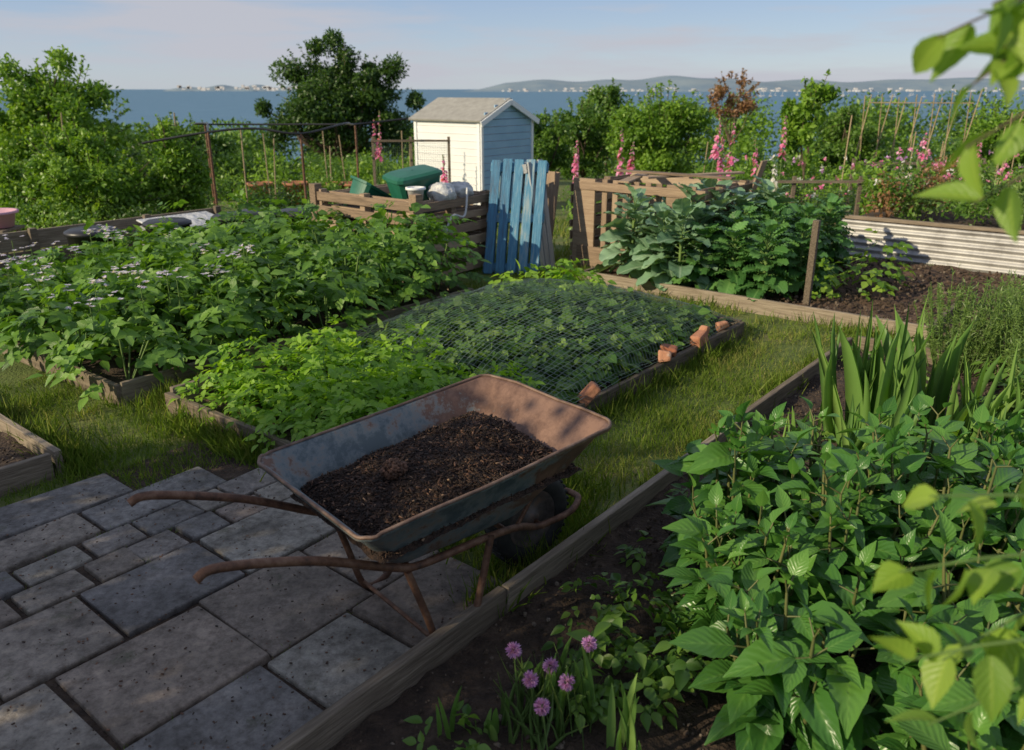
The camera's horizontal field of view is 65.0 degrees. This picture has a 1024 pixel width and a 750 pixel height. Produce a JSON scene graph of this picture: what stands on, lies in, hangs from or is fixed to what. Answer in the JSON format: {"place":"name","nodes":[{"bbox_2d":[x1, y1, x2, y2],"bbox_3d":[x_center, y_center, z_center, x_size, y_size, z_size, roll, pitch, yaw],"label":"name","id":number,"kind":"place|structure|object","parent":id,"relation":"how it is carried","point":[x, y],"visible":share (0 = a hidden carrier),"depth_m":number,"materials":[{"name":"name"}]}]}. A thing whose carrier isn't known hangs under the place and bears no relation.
{"place":"outdoors","nodes":[
{"label":"outdoors","id":0,"kind":"place"},
{"bbox_2d":[164,85,295,90],"bbox_3d":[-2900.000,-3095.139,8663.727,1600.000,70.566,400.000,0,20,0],"label":"hills","id":1,"kind":"structure","parent":0,"point":[227,88],"depth_m":8549.87,"materials":[{"name":"grey"}]},
{"bbox_2d":[0,163,1018,749],"bbox_3d":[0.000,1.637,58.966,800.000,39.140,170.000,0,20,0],"label":"ground","id":2,"kind":"structure","parent":0,"point":[14,373],"depth_m":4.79,"materials":[{"name":"green plant"}]},
{"bbox_2d":[0,225,24,253],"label":"garden stool","id":3,"kind":"object","parent":2,"relation":"on","point":[13,228],"visible":0.36,"depth_m":8.48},
{"bbox_2d":[0,208,18,228],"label":"pink tub","id":4,"kind":"object","parent":3,"relation":"on","point":[7,217],"visible":1,"depth_m":8.40,"materials":[{"name":"plastic"}]},
{"bbox_2d":[0,149,62,229],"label":"shrub","id":5,"kind":"object","parent":2,"relation":"on","point":[11,176],"visible":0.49,"depth_m":11.00,"materials":[{"name":"green plant"}]},
{"bbox_2d":[0,413,64,497],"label":"raised bed","id":6,"kind":"object","parent":2,"relation":"on","point":[22,472],"visible":0.64,"depth_m":3.80,"materials":[{"name":"brown wood"}]},
{"bbox_2d":[0,432,36,466],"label":"soil","id":7,"kind":"structure","parent":6,"relation":"in","point":[7,442],"depth_m":4.01,"materials":[{"name":"brown soil"}]},
{"bbox_2d":[0,44,143,169],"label":"tree","id":8,"kind":"object","parent":2,"relation":"on","point":[34,101],"visible":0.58,"depth_m":16.75,"materials":[{"name":"green plant"}]},
{"bbox_2d":[14,116,163,224],"bbox_3d":[-5.769,-2.673,10.899,1.838,1.592,1.528,-9,22,-25],"label":"shrub","id":9,"kind":"object","parent":2,"relation":"on","point":[79,162],"visible":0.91,"depth_m":10.70,"materials":[{"name":"green plant"}]},
{"bbox_2d":[63,225,117,259],"bbox_3d":[-4.040,-1.190,7.784,0.482,0.480,0.482,0,20,0],"label":"water tub","id":10,"kind":"object","parent":2,"relation":"on","point":[76,235],"visible":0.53,"depth_m":7.57,"materials":[{"name":"metal"}]},
{"bbox_2d":[0,206,220,275],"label":"raised bed","id":11,"kind":"object","parent":2,"relation":"on","point":[44,237],"visible":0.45,"depth_m":8.26,"materials":[{"name":"wood"}]},
{"bbox_2d":[142,217,191,236],"bbox_3d":[-3.580,-1.401,8.405,0.482,0.460,0.482,0,20,0],"label":"water tub","id":12,"kind":"object","parent":2,"relation":"on","point":[183,222],"visible":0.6,"depth_m":8.25,"materials":[{"name":"plastic"}]},
{"bbox_2d":[131,113,216,211],"bbox_3d":[-4.742,-2.786,11.268,1.122,1.694,0.966,-6,21,-17],"label":"shrub","id":13,"kind":"object","parent":2,"relation":"on","point":[177,170],"visible":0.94,"depth_m":11.18,"materials":[{"name":"green plant"}]},
{"bbox_2d":[136,211,213,244],"bbox_3d":[-3.604,-1.564,8.911,0.534,0.368,0.840,15,25,36],"label":"tarp","id":14,"kind":"object","parent":2,"relation":"on","point":[194,216],"visible":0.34,"depth_m":8.98,"materials":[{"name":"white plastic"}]},
{"bbox_2d":[141,111,240,163],"bbox_3d":[-8.109,-5.551,20.270,2.504,2.106,1.940,-4,20,-11],"label":"tree","id":15,"kind":"object","parent":2,"relation":"on","point":[224,142],"visible":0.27,"depth_m":20.02,"materials":[{"name":"green plant"}]},
{"bbox_2d":[0,441,409,749],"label":"joint soil","id":16,"kind":"structure","parent":2,"relation":"on","point":[232,472],"depth_m":3.17,"materials":[{"name":"brown soil"}]},
{"bbox_2d":[212,211,237,224],"bbox_3d":[-3.026,-1.553,8.832,0.482,0.460,0.482,0,20,0],"label":"water tub","id":17,"kind":"object","parent":2,"relation":"on","point":[217,215],"visible":0.14,"depth_m":8.59,"materials":[{"name":"plastic"}]},
{"bbox_2d":[0,276,473,406],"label":"raised bed","id":18,"kind":"object","parent":2,"relation":"on","point":[120,390],"visible":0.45,"depth_m":4.98,"materials":[{"name":"brown wood"}]},
{"bbox_2d":[1,279,453,383],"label":"soil","id":19,"kind":"structure","parent":18,"relation":"in","point":[116,373],"depth_m":5.78,"materials":[{"name":"brown soil"}]},
{"bbox_2d":[0,190,491,411],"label":"potato plants","id":20,"kind":"object","parent":19,"relation":"on","point":[120,293],"visible":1,"depth_m":5.79,"materials":[{"name":"green plant"}]},
{"bbox_2d":[0,467,501,749],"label":"slabs","id":21,"kind":"structure","parent":2,"relation":"on","point":[206,698],"depth_m":2.79,"materials":[{"name":"stone"}]},
{"bbox_2d":[0,450,476,749],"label":"paving debris","id":22,"kind":"object","parent":21,"relation":"on","point":[253,717],"visible":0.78,"depth_m":2.76,"materials":[{"name":"brown plant"}]},
{"bbox_2d":[127,374,611,636],"bbox_3d":[-0.342,0.528,2.721,1.589,0.681,0.709,-16,25,-38],"label":"wheelbarrow","id":23,"kind":"object","parent":21,"relation":"on","point":[399,487],"visible":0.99,"depth_m":2.69,"materials":[{"name":"metal"}]},
{"bbox_2d":[235,208,277,230],"bbox_3d":[-2.729,-1.540,8.721,0.482,0.510,0.482,0,20,0],"label":"water tub","id":24,"kind":"object","parent":2,"relation":"on","point":[254,213],"visible":0.1,"depth_m":8.48,"materials":[{"name":"plastic"}]},
{"bbox_2d":[246,181,272,206],"bbox_3d":[-4.600,-3.315,14.742,0.493,0.426,0.493,0,20,0],"label":"plant pot","id":25,"kind":"object","parent":2,"relation":"on","point":[261,184],"visible":0.41,"depth_m":14.57,"materials":[{"name":"ceramic"}]},
{"bbox_2d":[141,118,407,205],"bbox_3d":[-3.149,-2.835,11.512,3.388,1.552,2.023,-2,20,-7],"label":"fruit cage","id":26,"kind":"object","parent":2,"relation":"on","point":[206,132],"visible":0.91,"depth_m":10.64,"materials":[{"name":"rusty metal"},{"name":"black netting"}]},
{"bbox_2d":[277,207,308,229],"bbox_3d":[-2.307,-1.556,8.765,0.482,0.510,0.482,0,20,0],"label":"water tub","id":27,"kind":"object","parent":2,"relation":"on","point":[287,210],"visible":0.19,"depth_m":8.53,"materials":[{"name":"plastic"}]},
{"bbox_2d":[282,181,309,206],"bbox_3d":[-4.000,-3.369,14.935,0.493,0.426,0.493,0,20,0],"label":"plant pot","id":28,"kind":"object","parent":2,"relation":"on","point":[288,184],"visible":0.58,"depth_m":14.75,"materials":[{"name":"ceramic"}]},
{"bbox_2d":[253,26,426,163],"bbox_3d":[-5.141,-7.847,23.828,3.948,4.604,4.062,-18,26,-41],"label":"tree","id":29,"kind":"object","parent":2,"relation":"on","point":[319,88],"visible":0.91,"depth_m":23.27,"materials":[{"name":"green plant"}]},
{"bbox_2d":[341,181,351,188],"bbox_3d":[-2.900,-3.315,14.742,0.493,0.426,0.493,0,20,0],"label":"plant pot","id":30,"kind":"object","parent":2,"relation":"on","point":[349,184],"visible":0.16,"depth_m":14.52,"materials":[{"name":"ceramic"}]},
{"bbox_2d":[309,183,489,275],"bbox_3d":[-1.087,-1.524,8.246,1.520,0.860,1.193,15,25,36],"label":"pallet compost bin","id":31,"kind":"object","parent":2,"relation":"on","point":[358,205],"visible":0.28,"depth_m":7.92,"materials":[{"name":"brown wood"}]},
{"bbox_2d":[350,175,391,197],"bbox_3d":[-1.419,-1.805,8.044,0.341,0.167,0.451,29,4,36],"label":"green storage box","id":32,"kind":"object","parent":31,"relation":"on","point":[358,185],"visible":0.56,"depth_m":7.88,"materials":[{"name":"plastic"}]},
{"bbox_2d":[382,164,442,200],"bbox_3d":[-0.952,-1.826,7.819,0.528,0.340,0.396,-22,34,-28],"label":"green storage box","id":33,"kind":"object","parent":31,"relation":"on","point":[398,181],"visible":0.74,"depth_m":7.67,"materials":[{"name":"plastic"}]},
{"bbox_2d":[405,186,425,196],"bbox_3d":[-0.901,-1.685,7.526,0.187,0.146,0.187,0,20,0],"label":"white bucket","id":34,"kind":"object","parent":31,"relation":"on","point":[415,189],"visible":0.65,"depth_m":7.46,"materials":[{"name":"paint"}]},
{"bbox_2d":[427,182,456,201],"bbox_3d":[-0.675,-1.739,7.721,0.291,0.228,0.229,0,20,0],"label":"plastic sack","id":35,"kind":"object","parent":31,"relation":"in","point":[439,191],"visible":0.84,"depth_m":7.64,"materials":[{"name":"white plastic"}]},
{"bbox_2d":[444,188,467,235],"bbox_3d":[-0.521,-1.536,7.668,0.061,0.458,0.422,12,23,29],"label":"hose","id":36,"kind":"object","parent":31,"relation":"in","point":[463,216],"visible":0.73,"depth_m":7.75,"materials":[{"name":"plastic"}]},
{"bbox_2d":[450,181,473,197],"bbox_3d":[-0.530,-1.826,7.970,0.307,0.194,0.216,0,20,0],"label":"plastic sack","id":37,"kind":"object","parent":31,"relation":"in","point":[460,187],"visible":0.52,"depth_m":7.90,"materials":[{"name":"white plastic"}]},
{"bbox_2d":[371,137,450,184],"bbox_3d":[-1.600,-3.131,12.891,1.250,1.330,0.084,0,20,0],"label":"net fence","id":38,"kind":"object","parent":2,"relation":"on","point":[410,141],"visible":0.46,"depth_m":12.75,"materials":[{"name":"rusty metal"},{"name":"wire netting"}]},
{"bbox_2d":[164,283,744,449],"bbox_3d":[-0.131,-0.094,5.325,1.977,0.189,3.553,15,25,36],"label":"raised bed","id":39,"kind":"object","parent":2,"relation":"on","point":[681,356],"visible":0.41,"depth_m":4.71,"materials":[{"name":"brown wood"}]},
{"bbox_2d":[193,330,717,441],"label":"soil","id":40,"kind":"structure","parent":39,"relation":"in","point":[220,408],"depth_m":4.66,"materials":[{"name":"brown soil"}]},
{"bbox_2d":[167,314,545,453],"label":"celery plants","id":41,"kind":"object","parent":40,"relation":"on","point":[392,383],"visible":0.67,"depth_m":4.39,"materials":[{"name":"green plant"}]},
{"bbox_2d":[488,258,616,299],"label":"parsley plants","id":42,"kind":"object","parent":40,"relation":"on","point":[568,275],"visible":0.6,"depth_m":6.43,"materials":[{"name":"green plant"}]},
{"bbox_2d":[316,280,730,408],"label":"strawberry plants","id":43,"kind":"object","parent":39,"relation":"in","point":[613,359],"visible":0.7,"depth_m":5.35,"materials":[{"name":"green plant"}]},
{"bbox_2d":[337,278,743,402],"bbox_3d":[0.227,-0.444,5.639,1.942,0.291,2.380,15,25,36],"label":"garden netting","id":44,"kind":"object","parent":39,"relation":"on","point":[571,281],"visible":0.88,"depth_m":5.25,"materials":[{"name":"black plastic"}]},
{"bbox_2d":[577,381,600,406],"bbox_3d":[0.425,0.105,4.485,0.131,0.132,0.092,-3,20,-10],"label":"brick","id":45,"kind":"object","parent":39,"relation":"on","point":[591,390],"visible":0.84,"depth_m":4.45,"materials":[{"name":"orange brick"}]},
{"bbox_2d":[658,350,671,362],"bbox_3d":[0.976,-0.121,5.133,0.083,0.101,0.144,5,20,13],"label":"brick","id":46,"kind":"object","parent":39,"relation":"on","point":[665,356],"visible":0.98,"depth_m":5.07,"materials":[{"name":"orange brick"}]},
{"bbox_2d":[660,343,677,356],"bbox_3d":[1.021,-0.164,5.239,0.114,0.073,0.082,6,20,17],"label":"brick","id":47,"kind":"object","parent":39,"relation":"on","point":[668,347],"visible":0.8,"depth_m":5.21,"materials":[{"name":"brick"}]},
{"bbox_2d":[690,330,707,347],"bbox_3d":[1.281,-0.249,5.484,0.085,0.099,0.145,16,25,38],"label":"brick","id":48,"kind":"object","parent":39,"relation":"on","point":[697,337],"visible":0.95,"depth_m":5.45,"materials":[{"name":"orange brick"}]},
{"bbox_2d":[699,325,709,334],"bbox_3d":[1.320,-0.279,5.573,0.069,0.128,0.108,15,24,36],"label":"brick","id":49,"kind":"object","parent":39,"relation":"on","point":[704,327],"visible":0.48,"depth_m":5.55,"materials":[{"name":"orange brick"}]},
{"bbox_2d":[715,321,728,331],"bbox_3d":[1.521,-0.355,5.807,0.111,0.071,0.068,-7,21,-19],"label":"brick","id":50,"kind":"object","parent":39,"relation":"on","point":[722,324],"visible":0.97,"depth_m":5.78,"materials":[{"name":"orange brick"}]},
{"bbox_2d":[408,97,539,209],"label":"garden shed","id":51,"kind":"structure","parent":2,"relation":"on","point":[482,133],"depth_m":14.88,"materials":[{"name":"white paint"}]},
{"bbox_2d":[0,121,1023,247],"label":"allotment planting","id":52,"kind":"object","parent":2,"relation":"on","point":[229,172],"visible":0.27,"depth_m":14.93,"materials":[{"name":"green plant"}]},
{"bbox_2d":[483,159,548,274],"bbox_3d":[0.036,-1.575,8.044,0.626,1.125,0.413,2,20,7],"label":"blue pallet","id":53,"kind":"object","parent":2,"relation":"on","point":[515,217],"visible":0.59,"depth_m":8.00,"materials":[{"name":"paint"}]},
{"bbox_2d":[60,112,1013,226],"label":"garden canes","id":54,"kind":"object","parent":2,"relation":"on","point":[997,166],"visible":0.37,"depth_m":12.65,"materials":[{"name":"brown wood"}]},
{"bbox_2d":[522,159,554,271],"bbox_3d":[0.261,-1.605,8.136,0.327,1.105,0.321,14,24,34],"label":"grey pallet","id":55,"kind":"object","parent":2,"relation":"on","point":[546,256],"visible":0.45,"depth_m":8.14,"materials":[{"name":"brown wood"}]},
{"bbox_2d":[530,107,576,171],"bbox_3d":[0.759,-5.032,18.384,1.396,2.101,1.431,-11,22,-29],"label":"shrub","id":56,"kind":"object","parent":2,"relation":"on","point":[548,149],"visible":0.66,"depth_m":18.07,"materials":[{"name":"green plant"}]},
{"bbox_2d":[108,84,1023,179],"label":"hedge","id":57,"kind":"object","parent":2,"relation":"on","point":[250,141],"visible":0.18,"depth_m":31.59,"materials":[{"name":"green plant"}]},
{"bbox_2d":[550,92,619,180],"bbox_3d":[1.864,-5.801,20.282,1.962,2.559,1.915,0,20,0],"label":"shrub","id":58,"kind":"object","parent":2,"relation":"on","point":[589,123],"visible":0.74,"depth_m":19.95,"materials":[{"name":"green plant"}]},
{"bbox_2d":[573,77,639,175],"bbox_3d":[2.567,-6.552,22.053,1.853,3.054,1.914,0,20,0],"label":"shrub","id":59,"kind":"object","parent":2,"relation":"on","point":[612,93],"visible":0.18,"depth_m":21.66,"materials":[{"name":"green plant"}]},
{"bbox_2d":[269,336,1009,749],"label":"raised bed","id":60,"kind":"object","parent":2,"relation":"on","point":[349,712],"visible":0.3,"depth_m":2.67,"materials":[{"name":"brown wood"}]},
{"bbox_2d":[546,160,767,267],"bbox_3d":[1.510,-1.733,8.616,1.969,1.072,1.792,12,23,31],"label":"slatted compost bin","id":61,"kind":"object","parent":2,"relation":"on","point":[586,232],"visible":0.34,"depth_m":8.24,"materials":[{"name":"brown wood"}]},
{"bbox_2d":[604,80,721,186],"bbox_3d":[3.252,-5.000,17.324,2.586,2.613,2.287,0,20,0],"label":"shrub","id":62,"kind":"object","parent":2,"relation":"on","point":[665,124],"visible":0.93,"depth_m":16.85,"materials":[{"name":"green plant"}]},
{"bbox_2d":[329,352,1015,749],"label":"soil","id":63,"kind":"structure","parent":2,"relation":"on","point":[697,712],"depth_m":2.55,"materials":[{"name":"brown soil"}]},
{"bbox_2d":[0,255,1023,749],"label":"soil clods","id":64,"kind":"object","parent":63,"relation":"on","point":[684,731],"visible":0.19,"depth_m":5.96,"materials":[{"name":"brown soil"}]},
{"bbox_2d":[493,635,603,749],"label":"chive flowers","id":65,"kind":"object","parent":63,"relation":"on","point":[538,710],"visible":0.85,"depth_m":2.23,"materials":[{"name":"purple plant"}]},
{"bbox_2d":[402,346,1023,749],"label":"weeds","id":66,"kind":"object","parent":63,"relation":"on","point":[678,670],"visible":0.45,"depth_m":2.42,"materials":[{"name":"green plant"}]},
{"bbox_2d":[436,293,1023,749],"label":"iris plants","id":67,"kind":"object","parent":63,"relation":"on","point":[872,383],"visible":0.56,"depth_m":3.89,"materials":[{"name":"green plant"}]},
{"bbox_2d":[646,391,1023,749],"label":"dahlia plants","id":68,"kind":"object","parent":63,"relation":"on","point":[780,599],"visible":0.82,"depth_m":2.45,"materials":[{"name":"green plant"}]},
{"bbox_2d":[913,267,1023,416],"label":"rosemary bush","id":69,"kind":"object","parent":63,"relation":"on","point":[988,342],"visible":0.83,"depth_m":5.00,"materials":[{"name":"green plant"}]},
{"bbox_2d":[372,111,1023,223],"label":"foxgloves and flowers","id":70,"kind":"object","parent":2,"relation":"on","point":[715,154],"visible":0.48,"depth_m":10.89,"materials":[{"name":"pink plant"}]},
{"bbox_2d":[706,68,760,164],"bbox_3d":[5.746,-6.343,21.045,1.410,3.188,1.262,0,20,0],"label":"tree","id":71,"kind":"object","parent":2,"relation":"on","point":[740,107],"visible":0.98,"depth_m":20.86,"materials":[{"name":"brown plant"}]},
{"bbox_2d":[578,266,955,342],"bbox_3d":[2.678,-0.954,7.779,3.151,0.186,2.688,15,25,36],"label":"raised bed","id":72,"kind":"object","parent":2,"relation":"on","point":[779,309],"visible":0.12,"depth_m":6.61,"materials":[{"name":"brown wood"}]},
{"bbox_2d":[726,176,863,223],"bbox_3d":[3.400,-1.986,9.796,1.650,0.850,0.084,0,20,0],"label":"net fence","id":73,"kind":"object","parent":2,"relation":"on","point":[794,181],"visible":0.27,"depth_m":9.70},
{"bbox_2d":[775,68,841,204],"bbox_3d":[4.954,-3.828,13.429,1.074,2.441,1.039,0,20,0],"label":"tree","id":74,"kind":"object","parent":2,"relation":"on","point":[800,126],"visible":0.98,"depth_m":13.18,"materials":[{"name":"green plant"}]},
{"bbox_2d":[599,254,1023,347],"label":"soil","id":75,"kind":"structure","parent":2,"relation":"on","point":[889,311],"depth_m":7.15,"materials":[{"name":"brown soil"}]},
{"bbox_2d":[593,175,798,291],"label":"kale plants","id":76,"kind":"object","parent":75,"relation":"on","point":[654,253],"visible":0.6,"depth_m":7.37,"materials":[{"name":"green plant"}]},
{"bbox_2d":[671,193,855,300],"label":"curly kale plants","id":77,"kind":"object","parent":75,"relation":"on","point":[758,262],"visible":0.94,"depth_m":6.99,"materials":[{"name":"green plant"}]},
{"bbox_2d":[799,228,915,301],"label":"bean plants","id":78,"kind":"object","parent":75,"relation":"on","point":[883,285],"visible":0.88,"depth_m":6.84,"materials":[{"name":"green plant"}]},
{"bbox_2d":[802,220,820,306],"bbox_3d":[2.418,-0.860,6.500,0.050,0.780,0.050,15,25,36],"label":"wooden post","id":79,"kind":"object","parent":2,"relation":"on","point":[814,240],"visible":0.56,"depth_m":6.46,"materials":[{"name":"brown wood"}]},
{"bbox_2d":[792,101,889,187],"bbox_3d":[7.474,-5.063,18.286,2.116,2.225,1.829,13,24,33],"label":"shrub","id":80,"kind":"object","parent":2,"relation":"on","point":[838,136],"visible":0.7,"depth_m":17.98,"materials":[{"name":"green plant"}]},
{"bbox_2d":[847,90,982,208],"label":"bean poles","id":81,"kind":"object","parent":2,"relation":"on","point":[920,102],"visible":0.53,"depth_m":14.15,"materials":[{"name":"brown wood"}]},
{"bbox_2d":[846,158,986,218],"bbox_3d":[5.350,-2.359,10.724,1.750,1.030,0.084,0,20,0],"label":"net fence","id":82,"kind":"object","parent":2,"relation":"on","point":[896,163],"visible":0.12,"depth_m":10.57,"materials":[{"name":"plastic"}]},
{"bbox_2d":[840,207,1023,276],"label":"corrugated raised bed","id":83,"kind":"object","parent":2,"relation":"on","point":[986,247],"visible":0.66,"depth_m":8.24,"materials":[{"name":"metal"}]},
{"bbox_2d":[857,155,1023,229],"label":"flower bed plants","id":84,"kind":"object","parent":83,"relation":"on","point":[889,192],"visible":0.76,"depth_m":8.61,"materials":[{"name":"green plant"}]},
{"bbox_2d":[942,95,1023,176],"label":"shrub","id":85,"kind":"object","parent":2,"relation":"on","point":[996,121],"visible":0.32,"depth_m":17.04,"materials":[{"name":"green plant"}]},
{"bbox_2d":[995,111,1023,187],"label":"bean poles","id":86,"kind":"object","parent":2,"relation":"on","point":[1005,161],"visible":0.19,"depth_m":11.59,"materials":[{"name":"brown wood"}]},
{"bbox_2d":[0,89,1023,162],"bbox_3d":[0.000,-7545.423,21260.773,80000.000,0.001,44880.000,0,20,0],"label":"sea","id":87,"kind":"structure","parent":0,"point":[147,105],"depth_m":1608.37,"materials":[{"name":"liquid"}]},
{"bbox_2d":[177,85,1023,91],"bbox_3d":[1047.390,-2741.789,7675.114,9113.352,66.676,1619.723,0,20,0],"label":"distant town houses","id":88,"kind":"structure","parent":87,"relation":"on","point":[269,88],"depth_m":6990.72,"materials":[{"name":"white"}]},
{"bbox_2d":[646,92,1018,96],"bbox_3d":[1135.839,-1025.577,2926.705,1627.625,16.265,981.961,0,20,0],"label":"moored sailing boats","id":89,"kind":"object","parent":87,"relation":"on","point":[843,95],"visible":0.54,"depth_m":2833.46,"materials":[{"name":"white"}]},
{"bbox_2d":[0,0,1023,88],"label":"sky","id":90,"kind":"structure","parent":0,"point":[126,44],"materials":[{"name":"blue"}]},
{"bbox_2d":[460,76,892,91],"bbox_3d":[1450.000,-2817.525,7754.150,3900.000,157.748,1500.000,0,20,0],"label":"hills","id":91,"kind":"structure","parent":0,"point":[684,84],"depth_m":7343.51,"materials":[{"name":"grey"}]},
{"bbox_2d":[769,77,1023,90],"bbox_3d":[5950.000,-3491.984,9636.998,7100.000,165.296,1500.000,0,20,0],"label":"hills","id":92,"kind":"structure","parent":0,"point":[946,84],"depth_m":9290.41,"materials":[{"name":"grey"}]},
{"bbox_2d":[869,475,1023,749],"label":"overhanging branch","id":93,"kind":"object","parent":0,"point":[993,680],"visible":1,"depth_m":0.96,"materials":[{"name":"green plant"}]},
{"bbox_2d":[912,0,1023,242],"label":"overhanging branch","id":94,"kind":"object","parent":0,"point":[1001,41],"visible":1,"depth_m":0.86,"materials":[{"name":"green plant"}]}
]}

